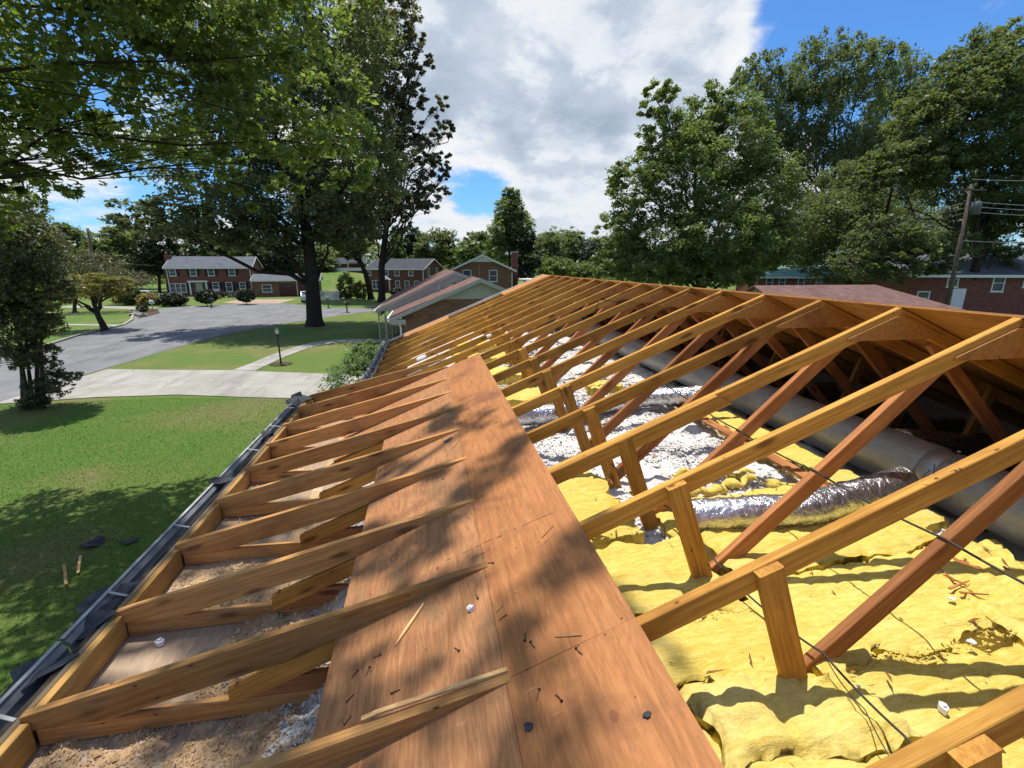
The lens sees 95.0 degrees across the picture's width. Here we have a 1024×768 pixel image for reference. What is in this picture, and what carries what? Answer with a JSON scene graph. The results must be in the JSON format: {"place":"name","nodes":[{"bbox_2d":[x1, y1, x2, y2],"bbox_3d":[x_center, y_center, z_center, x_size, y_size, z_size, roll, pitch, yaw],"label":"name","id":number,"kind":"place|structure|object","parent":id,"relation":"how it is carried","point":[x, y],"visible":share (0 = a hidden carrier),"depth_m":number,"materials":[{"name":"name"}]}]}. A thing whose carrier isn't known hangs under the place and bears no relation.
{"place":"outdoors","nodes":[
{"label":"outdoors","id":0,"kind":"place"},
{"bbox_2d":[0,369,363,403],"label":"driveway","id":1,"kind":"structure","parent":0,"point":[212,383],"depth_m":21.25,"materials":[{"name":"concrete"}]},
{"bbox_2d":[0,303,375,401],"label":"street","id":2,"kind":"structure","parent":0,"point":[164,329],"depth_m":37.68,"materials":[{"name":"grey asphalt"}]},
{"bbox_2d":[223,299,294,303],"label":"driveway","id":3,"kind":"structure","parent":0,"point":[264,301],"depth_m":69.18,"materials":[{"name":"grey concrete"}]},
{"bbox_2d":[225,271,451,296],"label":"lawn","id":4,"kind":"structure","parent":0,"point":[329,281],"depth_m":103.22,"materials":[{"name":"green plant"}]},
{"bbox_2d":[329,258,367,270],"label":"brick house","id":5,"kind":"structure","parent":4,"relation":"on","point":[350,265],"depth_m":117.19,"materials":[{"name":"grey"}]},
{"bbox_2d":[0,268,735,698],"bbox_3d":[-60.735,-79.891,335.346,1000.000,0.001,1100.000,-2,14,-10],"label":"lawn","id":6,"kind":"structure","parent":0,"point":[234,350],"depth_m":13.51,"materials":[{"name":"green plant"}]},
{"bbox_2d":[0,232,67,286],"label":"background tree","id":7,"kind":"object","parent":6,"relation":"on","point":[38,247],"visible":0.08,"depth_m":81.50,"materials":[{"name":"green plant"}]},
{"bbox_2d":[0,185,80,409],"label":"crape myrtle","id":8,"kind":"object","parent":6,"relation":"on","point":[19,295],"visible":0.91,"depth_m":16.78,"materials":[{"name":"green plant"}]},
{"bbox_2d":[9,356,84,410],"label":"suckers","id":9,"kind":"object","parent":6,"relation":"on","point":[50,385],"visible":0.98,"depth_m":17.50,"materials":[{"name":"green plant"}]},
{"bbox_2d":[42,222,88,277],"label":"background tree","id":10,"kind":"object","parent":6,"relation":"on","point":[74,233],"visible":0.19,"depth_m":93.16,"materials":[{"name":"green plant"}]},
{"bbox_2d":[0,315,133,357],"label":"kerb","id":11,"kind":"structure","parent":6,"relation":"on","point":[89,332],"depth_m":36.71,"materials":[{"name":"concrete"}]},
{"bbox_2d":[40,245,133,312],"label":"bare tree","id":12,"kind":"object","parent":6,"relation":"on","point":[92,265],"visible":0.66,"depth_m":52.77,"materials":[{"name":"plant"}]},
{"bbox_2d":[36,272,137,330],"bbox_3d":[-34.307,-6.615,38.107,5.859,4.788,6.472,13,19,41],"label":"dogwood tree","id":13,"kind":"object","parent":6,"relation":"on","point":[108,287],"visible":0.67,"depth_m":37.73,"materials":[{"name":"green plant"}]},
{"bbox_2d":[77,224,143,275],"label":"background tree","id":14,"kind":"object","parent":6,"relation":"on","point":[119,241],"visible":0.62,"depth_m":91.80,"materials":[{"name":"green plant"}]},
{"bbox_2d":[116,285,140,304],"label":"shrub","id":15,"kind":"object","parent":6,"relation":"on","point":[129,300],"visible":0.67,"depth_m":62.64,"materials":[{"name":"green plant"}]},
{"bbox_2d":[106,267,157,290],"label":"bare tree","id":16,"kind":"object","parent":6,"relation":"on","point":[139,276],"visible":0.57,"depth_m":64.49,"materials":[{"name":"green plant"}]},
{"bbox_2d":[134,292,163,304],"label":"shrub","id":17,"kind":"object","parent":6,"relation":"on","point":[143,298],"visible":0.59,"depth_m":62.46,"materials":[{"name":"yellow plant"}]},
{"bbox_2d":[129,231,190,291],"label":"background tree","id":18,"kind":"object","parent":6,"relation":"on","point":[154,257],"visible":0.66,"depth_m":90.27,"materials":[{"name":"green plant"}]},
{"bbox_2d":[156,292,189,306],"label":"shrub","id":19,"kind":"object","parent":6,"relation":"on","point":[179,299],"visible":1,"depth_m":60.80,"materials":[{"name":"green plant"}]},
{"bbox_2d":[0,0,382,241],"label":"maple tree","id":20,"kind":"object","parent":6,"relation":"on","point":[54,79],"visible":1,"depth_m":9.11,"materials":[{"name":"green plant"}]},
{"bbox_2d":[179,236,222,255],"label":"background tree","id":21,"kind":"object","parent":6,"relation":"on","point":[193,250],"visible":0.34,"depth_m":103.40,"materials":[{"name":"green plant"}]},
{"bbox_2d":[193,289,218,305],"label":"topiary","id":22,"kind":"object","parent":6,"relation":"on","point":[200,295],"visible":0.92,"depth_m":60.92,"materials":[{"name":"green plant"}]},
{"bbox_2d":[162,254,262,296],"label":"brick house","id":23,"kind":"structure","parent":6,"relation":"on","point":[189,276],"depth_m":81.41,"materials":[{"name":"red brick"}]},
{"bbox_2d":[214,238,265,264],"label":"background tree","id":24,"kind":"object","parent":6,"relation":"on","point":[238,254],"visible":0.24,"depth_m":103.44,"materials":[{"name":"green plant"}]},
{"bbox_2d":[235,288,256,303],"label":"topiary","id":25,"kind":"object","parent":6,"relation":"on","point":[243,295],"visible":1,"depth_m":63.40,"materials":[{"name":"green plant"}]},
{"bbox_2d":[96,0,422,326],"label":"oak tree","id":26,"kind":"object","parent":6,"relation":"on","point":[262,225],"visible":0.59,"depth_m":36.30,"materials":[{"name":"green plant"}]},
{"bbox_2d":[252,239,303,273],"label":"background tree","id":27,"kind":"object","parent":6,"relation":"on","point":[282,263],"visible":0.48,"depth_m":99.97,"materials":[{"name":"green plant"}]},
{"bbox_2d":[250,274,322,296],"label":"brick house","id":28,"kind":"structure","parent":6,"relation":"on","point":[266,285],"depth_m":79.76,"materials":[{"name":"brown brick"}]},
{"bbox_2d":[279,284,296,295],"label":"garage door","id":29,"kind":"structure","parent":28,"relation":"in","point":[284,289],"depth_m":80.18,"materials":[{"name":"brown"}]},
{"bbox_2d":[234,339,385,370],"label":"walkway","id":30,"kind":"structure","parent":6,"relation":"on","point":[261,363],"depth_m":28.75,"materials":[{"name":"concrete"}]},
{"bbox_2d":[295,243,341,272],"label":"background tree","id":31,"kind":"object","parent":6,"relation":"on","point":[320,253],"visible":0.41,"depth_m":113.33,"materials":[{"name":"green plant"}]},
{"bbox_2d":[283,167,384,298],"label":"oak tree","id":32,"kind":"object","parent":6,"relation":"on","point":[357,256],"visible":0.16,"depth_m":68.13,"materials":[{"name":"green plant"}]},
{"bbox_2d":[335,272,354,298],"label":"shrub","id":33,"kind":"object","parent":6,"relation":"on","point":[349,282],"visible":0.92,"depth_m":74.15,"materials":[{"name":"green plant"}]},
{"bbox_2d":[312,338,379,402],"bbox_3d":[-4.350,0.418,13.340,2.561,3.211,2.613,-2,14,-10],"label":"leafy shrub","id":34,"kind":"object","parent":6,"relation":"on","point":[361,363],"visible":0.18,"depth_m":13.25,"materials":[{"name":"green plant"}]},
{"bbox_2d":[351,280,368,299],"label":"shrub","id":35,"kind":"object","parent":6,"relation":"on","point":[356,292],"visible":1,"depth_m":72.15,"materials":[{"name":"green plant"}]},
{"bbox_2d":[387,233,407,258],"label":"background tree","id":36,"kind":"object","parent":6,"relation":"on","point":[400,253],"visible":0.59,"depth_m":95.78,"materials":[{"name":"green plant"}]},
{"bbox_2d":[340,0,455,302],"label":"oak tree","id":37,"kind":"object","parent":6,"relation":"on","point":[401,101],"visible":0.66,"depth_m":60.18,"materials":[{"name":"green plant"}]},
{"bbox_2d":[365,258,444,292],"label":"brick house","id":38,"kind":"structure","parent":6,"relation":"on","point":[403,273],"depth_m":90.19,"materials":[{"name":"grey"}]},
{"bbox_2d":[387,225,429,258],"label":"background tree","id":39,"kind":"object","parent":6,"relation":"on","point":[410,239],"visible":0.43,"depth_m":108.94,"materials":[{"name":"green plant"}]},
{"bbox_2d":[410,226,466,267],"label":"background tree","id":40,"kind":"object","parent":6,"relation":"on","point":[442,238],"visible":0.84,"depth_m":104.66,"materials":[{"name":"green plant"}]},
{"bbox_2d":[453,239,489,262],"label":"background tree","id":41,"kind":"object","parent":6,"relation":"on","point":[465,249],"visible":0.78,"depth_m":94.88,"materials":[{"name":"green plant"}]},
{"bbox_2d":[462,231,492,250],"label":"background tree","id":42,"kind":"object","parent":6,"relation":"on","point":[481,236],"visible":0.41,"depth_m":118.38,"materials":[{"name":"green plant"}]},
{"bbox_2d":[483,186,536,265],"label":"poplar tree","id":43,"kind":"object","parent":6,"relation":"on","point":[511,218],"visible":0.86,"depth_m":79.54,"materials":[{"name":"green plant"}]},
{"bbox_2d":[0,274,1023,767],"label":"house","id":44,"kind":"structure","parent":6,"relation":"on","point":[440,528],"depth_m":2.33,"materials":[{"name":"brown wood"}]},
{"bbox_2d":[0,653,79,697],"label":"roofing felt","id":45,"kind":"object","parent":44,"relation":"hanging from","point":[18,673],"visible":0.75,"depth_m":2.17,"materials":[{"name":"black fabric"}]},
{"bbox_2d":[72,610,116,639],"bbox_3d":[-2.186,1.240,2.434,0.230,0.084,0.158,-2,14,-10],"label":"roofing felt","id":46,"kind":"object","parent":44,"relation":"on","point":[94,620],"visible":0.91,"depth_m":2.46,"materials":[{"name":"black fabric"}]},
{"bbox_2d":[75,581,140,619],"bbox_3d":[-2.297,1.230,2.629,0.329,0.088,0.258,-4,15,-14],"label":"roofing felt","id":47,"kind":"object","parent":44,"relation":"hanging from","point":[86,604],"visible":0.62,"depth_m":2.67,"materials":[{"name":"black fabric"}]},
{"bbox_2d":[37,417,353,767],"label":"crumb heaps","id":48,"kind":"object","parent":44,"relation":"on","point":[199,728],"visible":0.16,"depth_m":1.97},
{"bbox_2d":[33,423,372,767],"bbox_3d":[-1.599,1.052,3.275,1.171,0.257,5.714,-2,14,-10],"label":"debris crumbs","id":49,"kind":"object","parent":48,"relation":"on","point":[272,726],"visible":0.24,"depth_m":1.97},
{"bbox_2d":[208,472,233,483],"bbox_3d":[-2.477,0.814,4.050,0.165,0.034,0.212,8,16,27],"label":"roofing felt","id":50,"kind":"object","parent":44,"relation":"on","point":[223,479],"visible":1,"depth_m":4.01,"materials":[{"name":"grey fabric"}]},
{"bbox_2d":[285,391,311,405],"bbox_3d":[-2.921,0.206,6.366,0.357,0.115,0.329,8,16,28],"label":"roofing felt","id":51,"kind":"object","parent":44,"relation":"on","point":[297,398],"visible":0.98,"depth_m":6.32,"materials":[{"name":"grey fabric"}]},
{"bbox_2d":[235,469,371,765],"bbox_3d":[-1.235,1.015,3.387,0.660,0.355,7.200,-2,14,-10],"label":"crumb bed","id":52,"kind":"object","parent":44,"relation":"on","point":[263,716],"visible":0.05,"depth_m":2.04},
{"bbox_2d":[262,472,373,757],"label":"insulation flakes","id":53,"kind":"object","parent":44,"relation":"on","point":[296,724],"visible":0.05,"depth_m":1.96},
{"bbox_2d":[407,329,1023,561],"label":"loose insulation","id":54,"kind":"object","parent":44,"relation":"on","point":[655,476],"visible":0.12,"depth_m":4.12},
{"bbox_2d":[489,365,522,385],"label":"insulation batt","id":55,"kind":"object","parent":54,"relation":"on","point":[512,379],"visible":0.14,"depth_m":6.47,"materials":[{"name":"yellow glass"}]},
{"bbox_2d":[499,385,540,406],"bbox_3d":[0.106,0.193,5.576,0.724,0.257,0.618,-2,14,-10],"label":"insulation batt","id":56,"kind":"object","parent":54,"relation":"on","point":[522,396],"visible":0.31,"depth_m":5.37,"materials":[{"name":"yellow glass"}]},
{"bbox_2d":[557,471,644,549],"bbox_3d":[0.233,0.866,3.030,1.010,0.262,0.926,-2,14,-10],"label":"insulation batt","id":57,"kind":"object","parent":54,"relation":"on","point":[580,492],"visible":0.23,"depth_m":3.02,"materials":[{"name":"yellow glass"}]},
{"bbox_2d":[585,380,622,395],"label":"insulation batt","id":58,"kind":"object","parent":54,"relation":"on","point":[592,388],"visible":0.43,"depth_m":5.90,"materials":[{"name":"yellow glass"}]},
{"bbox_2d":[517,385,723,425],"bbox_3d":[0.806,0.204,4.876,3.002,0.334,0.450,-3,15,-12],"label":"flexible duct","id":59,"kind":"object","parent":54,"relation":"on","point":[547,413],"visible":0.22,"depth_m":5.00,"materials":[{"name":"silver metal"}]},
{"bbox_2d":[596,536,750,616],"bbox_3d":[0.406,1.051,2.307,1.295,0.270,0.661,-2,14,-10],"label":"insulation batt","id":60,"kind":"object","parent":54,"relation":"on","point":[647,577],"visible":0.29,"depth_m":2.30,"materials":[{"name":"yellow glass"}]},
{"bbox_2d":[437,342,944,542],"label":"insulation flakes","id":61,"kind":"object","parent":54,"relation":"on","point":[550,453],"visible":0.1,"depth_m":4.14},
{"bbox_2d":[671,468,755,479],"bbox_3d":[1.539,0.677,3.537,0.686,0.119,0.134,-3,15,-12],"label":"insulation strip","id":62,"kind":"object","parent":54,"relation":"on","point":[735,475],"visible":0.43,"depth_m":3.53,"materials":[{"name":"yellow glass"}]},
{"bbox_2d":[656,485,791,537],"bbox_3d":[1.488,0.896,2.995,1.252,0.266,0.567,-2,14,-10],"label":"insulation batt","id":63,"kind":"object","parent":54,"relation":"on","point":[666,521],"visible":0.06,"depth_m":2.94,"materials":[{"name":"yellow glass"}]},
{"bbox_2d":[692,466,918,531],"bbox_3d":[1.773,0.697,2.803,1.634,0.216,0.310,-4,15,-14],"label":"flexible duct","id":64,"kind":"object","parent":63,"relation":"on","point":[829,503],"visible":0.71,"depth_m":2.67,"materials":[{"name":"silver metal"}]},
{"bbox_2d":[650,600,806,690],"bbox_3d":[0.511,1.176,1.898,1.555,0.267,0.571,-2,14,-10],"label":"insulation batt","id":65,"kind":"object","parent":54,"relation":"on","point":[694,651],"visible":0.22,"depth_m":1.88,"materials":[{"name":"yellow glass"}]},
{"bbox_2d":[690,473,794,495],"bbox_3d":[1.495,0.733,3.357,1.128,0.117,0.212,-2,14,-10],"label":"insulation strip","id":66,"kind":"object","parent":54,"relation":"on","point":[730,483],"visible":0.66,"depth_m":3.35,"materials":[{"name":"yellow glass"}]},
{"bbox_2d":[703,411,823,478],"bbox_3d":[2.232,0.552,4.255,0.421,0.240,1.470,-2,14,-10],"label":"insulation batt","id":67,"kind":"object","parent":54,"relation":"on","point":[799,453],"visible":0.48,"depth_m":3.90,"materials":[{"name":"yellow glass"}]},
{"bbox_2d":[575,318,952,472],"bbox_3d":[2.163,-0.417,7.187,0.382,0.379,8.381,-2,14,-9],"label":"duct","id":68,"kind":"object","parent":54,"relation":"on","point":[885,448],"visible":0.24,"depth_m":4.02,"materials":[{"name":"silver metal"}]},
{"bbox_2d":[913,449,956,479],"bbox_3d":[2.864,0.618,3.125,0.352,0.352,0.190,-2,14,-7],"label":"duct collar","id":69,"kind":"object","parent":68,"relation":"attached to","point":[927,461],"visible":0.27,"depth_m":3.08,"materials":[{"name":"metal"}]},
{"bbox_2d":[679,664,923,767],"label":"insulation batt","id":70,"kind":"object","parent":54,"relation":"on","point":[744,719],"visible":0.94,"depth_m":1.56,"materials":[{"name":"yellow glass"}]},
{"bbox_2d":[701,518,936,575],"bbox_3d":[1.686,0.934,2.619,1.368,0.262,0.471,-4,15,-15],"label":"insulation batt","id":71,"kind":"object","parent":54,"relation":"on","point":[900,536],"visible":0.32,"depth_m":2.51,"materials":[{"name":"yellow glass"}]},
{"bbox_2d":[700,641,1023,767],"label":"insulation batt","id":72,"kind":"object","parent":54,"relation":"on","point":[914,692],"visible":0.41,"depth_m":1.74,"materials":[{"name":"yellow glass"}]},
{"bbox_2d":[590,529,1022,708],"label":"fibre tufts","id":73,"kind":"object","parent":72,"relation":"on","point":[933,657],"visible":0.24,"depth_m":1.89,"materials":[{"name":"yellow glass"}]},
{"bbox_2d":[917,539,1023,651],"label":"insulation batt","id":74,"kind":"object","parent":72,"relation":"on","point":[1002,623],"visible":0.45,"depth_m":2.23,"materials":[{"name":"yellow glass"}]},
{"bbox_2d":[738,549,1023,676],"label":"insulation batt","id":75,"kind":"object","parent":54,"relation":"on","point":[931,614],"visible":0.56,"depth_m":2.09,"materials":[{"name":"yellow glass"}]},
{"bbox_2d":[594,472,1010,767],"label":"wood bits","id":76,"kind":"object","parent":75,"relation":"on","point":[887,674],"visible":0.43,"depth_m":2.17,"materials":[{"name":"brown wood"}]},
{"bbox_2d":[826,470,948,531],"bbox_3d":[2.428,0.833,3.149,0.360,0.242,0.783,-2,14,-10],"label":"insulation batt","id":77,"kind":"object","parent":54,"relation":"on","point":[932,521],"visible":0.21,"depth_m":2.84,"materials":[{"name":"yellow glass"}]},
{"bbox_2d":[932,455,1023,547],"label":"duct","id":78,"kind":"object","parent":54,"relation":"on","point":[1008,524],"visible":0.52,"depth_m":2.74,"materials":[{"name":"silver metal"}]},
{"bbox_2d":[611,464,911,743],"bbox_3d":[1.046,0.916,2.138,0.079,0.097,2.872,-3,15,-11],"label":"wire","id":79,"kind":"object","parent":44,"relation":"attached to","point":[860,693],"visible":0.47,"depth_m":1.66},
{"bbox_2d":[616,336,1012,531],"bbox_3d":[3.928,0.285,5.976,2.882,0.487,12.905,-2,14,-10],"label":"old loose fill","id":80,"kind":"object","parent":44,"relation":"on","point":[907,419],"visible":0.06,"depth_m":6.32,"materials":[{"name":"grey"}]},
{"bbox_2d":[673,404,982,569],"bbox_3d":[2.060,0.553,3.894,0.101,0.026,3.350,-2,14,-10],"label":"catwalk board","id":81,"kind":"object","parent":44,"relation":"on","point":[788,466],"visible":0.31,"depth_m":3.67,"materials":[{"name":"brown wood"}]},
{"bbox_2d":[665,384,1023,584],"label":"wire","id":82,"kind":"object","parent":44,"relation":"attached to","point":[957,546],"visible":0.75,"depth_m":1.89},
{"bbox_2d":[895,428,994,455],"bbox_3d":[3.714,0.506,3.954,1.389,0.418,0.221,-5,15,-18],"label":"branch duct","id":83,"kind":"object","parent":44,"relation":"attached to","point":[964,444],"visible":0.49,"depth_m":3.84,"materials":[{"name":"silver metal"}]},
{"bbox_2d":[2,226,1022,283],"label":"woods","id":84,"kind":"object","parent":6,"relation":"on","point":[373,249],"visible":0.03,"depth_m":160.65,"materials":[{"name":"green plant"}]},
{"bbox_2d":[508,225,543,281],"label":"magnolia tree","id":85,"kind":"object","parent":6,"relation":"on","point":[525,246],"visible":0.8,"depth_m":77.68,"materials":[{"name":"green plant"}]},
{"bbox_2d":[532,231,570,269],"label":"background tree","id":86,"kind":"object","parent":6,"relation":"on","point":[553,245],"visible":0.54,"depth_m":107.09,"materials":[{"name":"green plant"}]},
{"bbox_2d":[536,256,576,275],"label":"background tree","id":87,"kind":"object","parent":6,"relation":"on","point":[557,267],"visible":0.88,"depth_m":82.45,"materials":[{"name":"green plant"}]},
{"bbox_2d":[555,226,592,264],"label":"background tree","id":88,"kind":"object","parent":6,"relation":"on","point":[575,237],"visible":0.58,"depth_m":115.99,"materials":[{"name":"green plant"}]},
{"bbox_2d":[566,260,608,277],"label":"background tree","id":89,"kind":"object","parent":6,"relation":"on","point":[583,272],"visible":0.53,"depth_m":83.11,"materials":[{"name":"green plant"}]},
{"bbox_2d":[576,238,617,278],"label":"background tree","id":90,"kind":"object","parent":6,"relation":"on","point":[589,251],"visible":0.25,"depth_m":103.77,"materials":[{"name":"green plant"}]},
{"bbox_2d":[581,77,813,288],"bbox_3d":[16.398,-14.607,38.899,19.974,19.823,11.053,-7,16,-26],"label":"maple tree","id":91,"kind":"object","parent":6,"relation":"on","point":[694,251],"visible":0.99,"depth_m":37.35,"materials":[{"name":"green plant"}]},
{"bbox_2d":[710,208,796,287],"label":"shade tree","id":92,"kind":"object","parent":6,"relation":"on","point":[767,261],"visible":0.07,"depth_m":54.89,"materials":[{"name":"green plant"}]},
{"bbox_2d":[735,265,848,290],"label":"brick house","id":93,"kind":"structure","parent":6,"relation":"on","point":[787,276],"depth_m":67.44,"materials":[{"name":"red brick"}]},
{"bbox_2d":[729,25,939,258],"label":"tall tree","id":94,"kind":"object","parent":6,"relation":"on","point":[831,90],"visible":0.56,"depth_m":61.11,"materials":[{"name":"green plant"}]},
{"bbox_2d":[780,158,984,284],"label":"shade tree","id":95,"kind":"object","parent":6,"relation":"on","point":[903,242],"visible":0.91,"depth_m":44.04,"materials":[{"name":"green plant"}]},
{"bbox_2d":[853,43,949,249],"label":"tall tree","id":96,"kind":"object","parent":6,"relation":"on","point":[910,72],"visible":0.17,"depth_m":66.84,"materials":[{"name":"green plant"}]},
{"bbox_2d":[843,15,1023,279],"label":"shade tree","id":97,"kind":"object","parent":6,"relation":"on","point":[985,79],"visible":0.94,"depth_m":34.90,"materials":[{"name":"green plant"}]},
{"bbox_2d":[847,254,1023,314],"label":"brick house","id":98,"kind":"structure","parent":6,"relation":"on","point":[997,286],"depth_m":39.27,"materials":[{"name":"red brick"}]},
{"bbox_2d":[950,289,966,308],"bbox_3d":[37.460,-7.033,39.489,1.000,1.950,0.050,2,14,7],"label":"door","id":99,"kind":"structure","parent":98,"relation":"in","point":[958,295],"depth_m":39.42,"materials":[{"name":"white paint"}]},
{"bbox_2d":[990,278,1005,292],"bbox_3d":[40.224,-8.322,38.796,1.030,1.480,0.120,2,14,7],"label":"window","id":100,"kind":"structure","parent":98,"relation":"in","point":[998,284],"depth_m":38.84,"materials":[{"name":"white paint"}]},
{"bbox_2d":[945,184,986,304],"bbox_3d":[30.885,-8.271,32.607,2.152,10.552,0.780,-2,14,-10],"label":"utility pole","id":101,"kind":"object","parent":6,"relation":"on","point":[973,207],"visible":0.96,"depth_m":32.12,"materials":[{"name":"wood"}]},
{"bbox_2d":[927,203,1006,253],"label":"background tree","id":102,"kind":"object","parent":6,"relation":"on","point":[941,210],"visible":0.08,"depth_m":78.71,"materials":[{"name":"green plant"}]},
{"bbox_2d":[373,269,506,345],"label":"brick house","id":103,"kind":"structure","parent":0,"point":[425,301],"depth_m":25.02,"materials":[{"name":"beige paint"}]},
{"bbox_2d":[450,251,531,288],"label":"brick house","id":104,"kind":"structure","parent":0,"point":[484,267],"depth_m":62.20,"materials":[{"name":"brown brick"}]},
{"bbox_2d":[0,0,1023,265],"label":"sky","id":105,"kind":"structure","parent":0,"point":[545,96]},
{"bbox_2d":[743,285,963,309],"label":"roof","id":106,"kind":"structure","parent":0,"point":[872,293],"depth_m":22.38,"materials":[{"name":"brown"}]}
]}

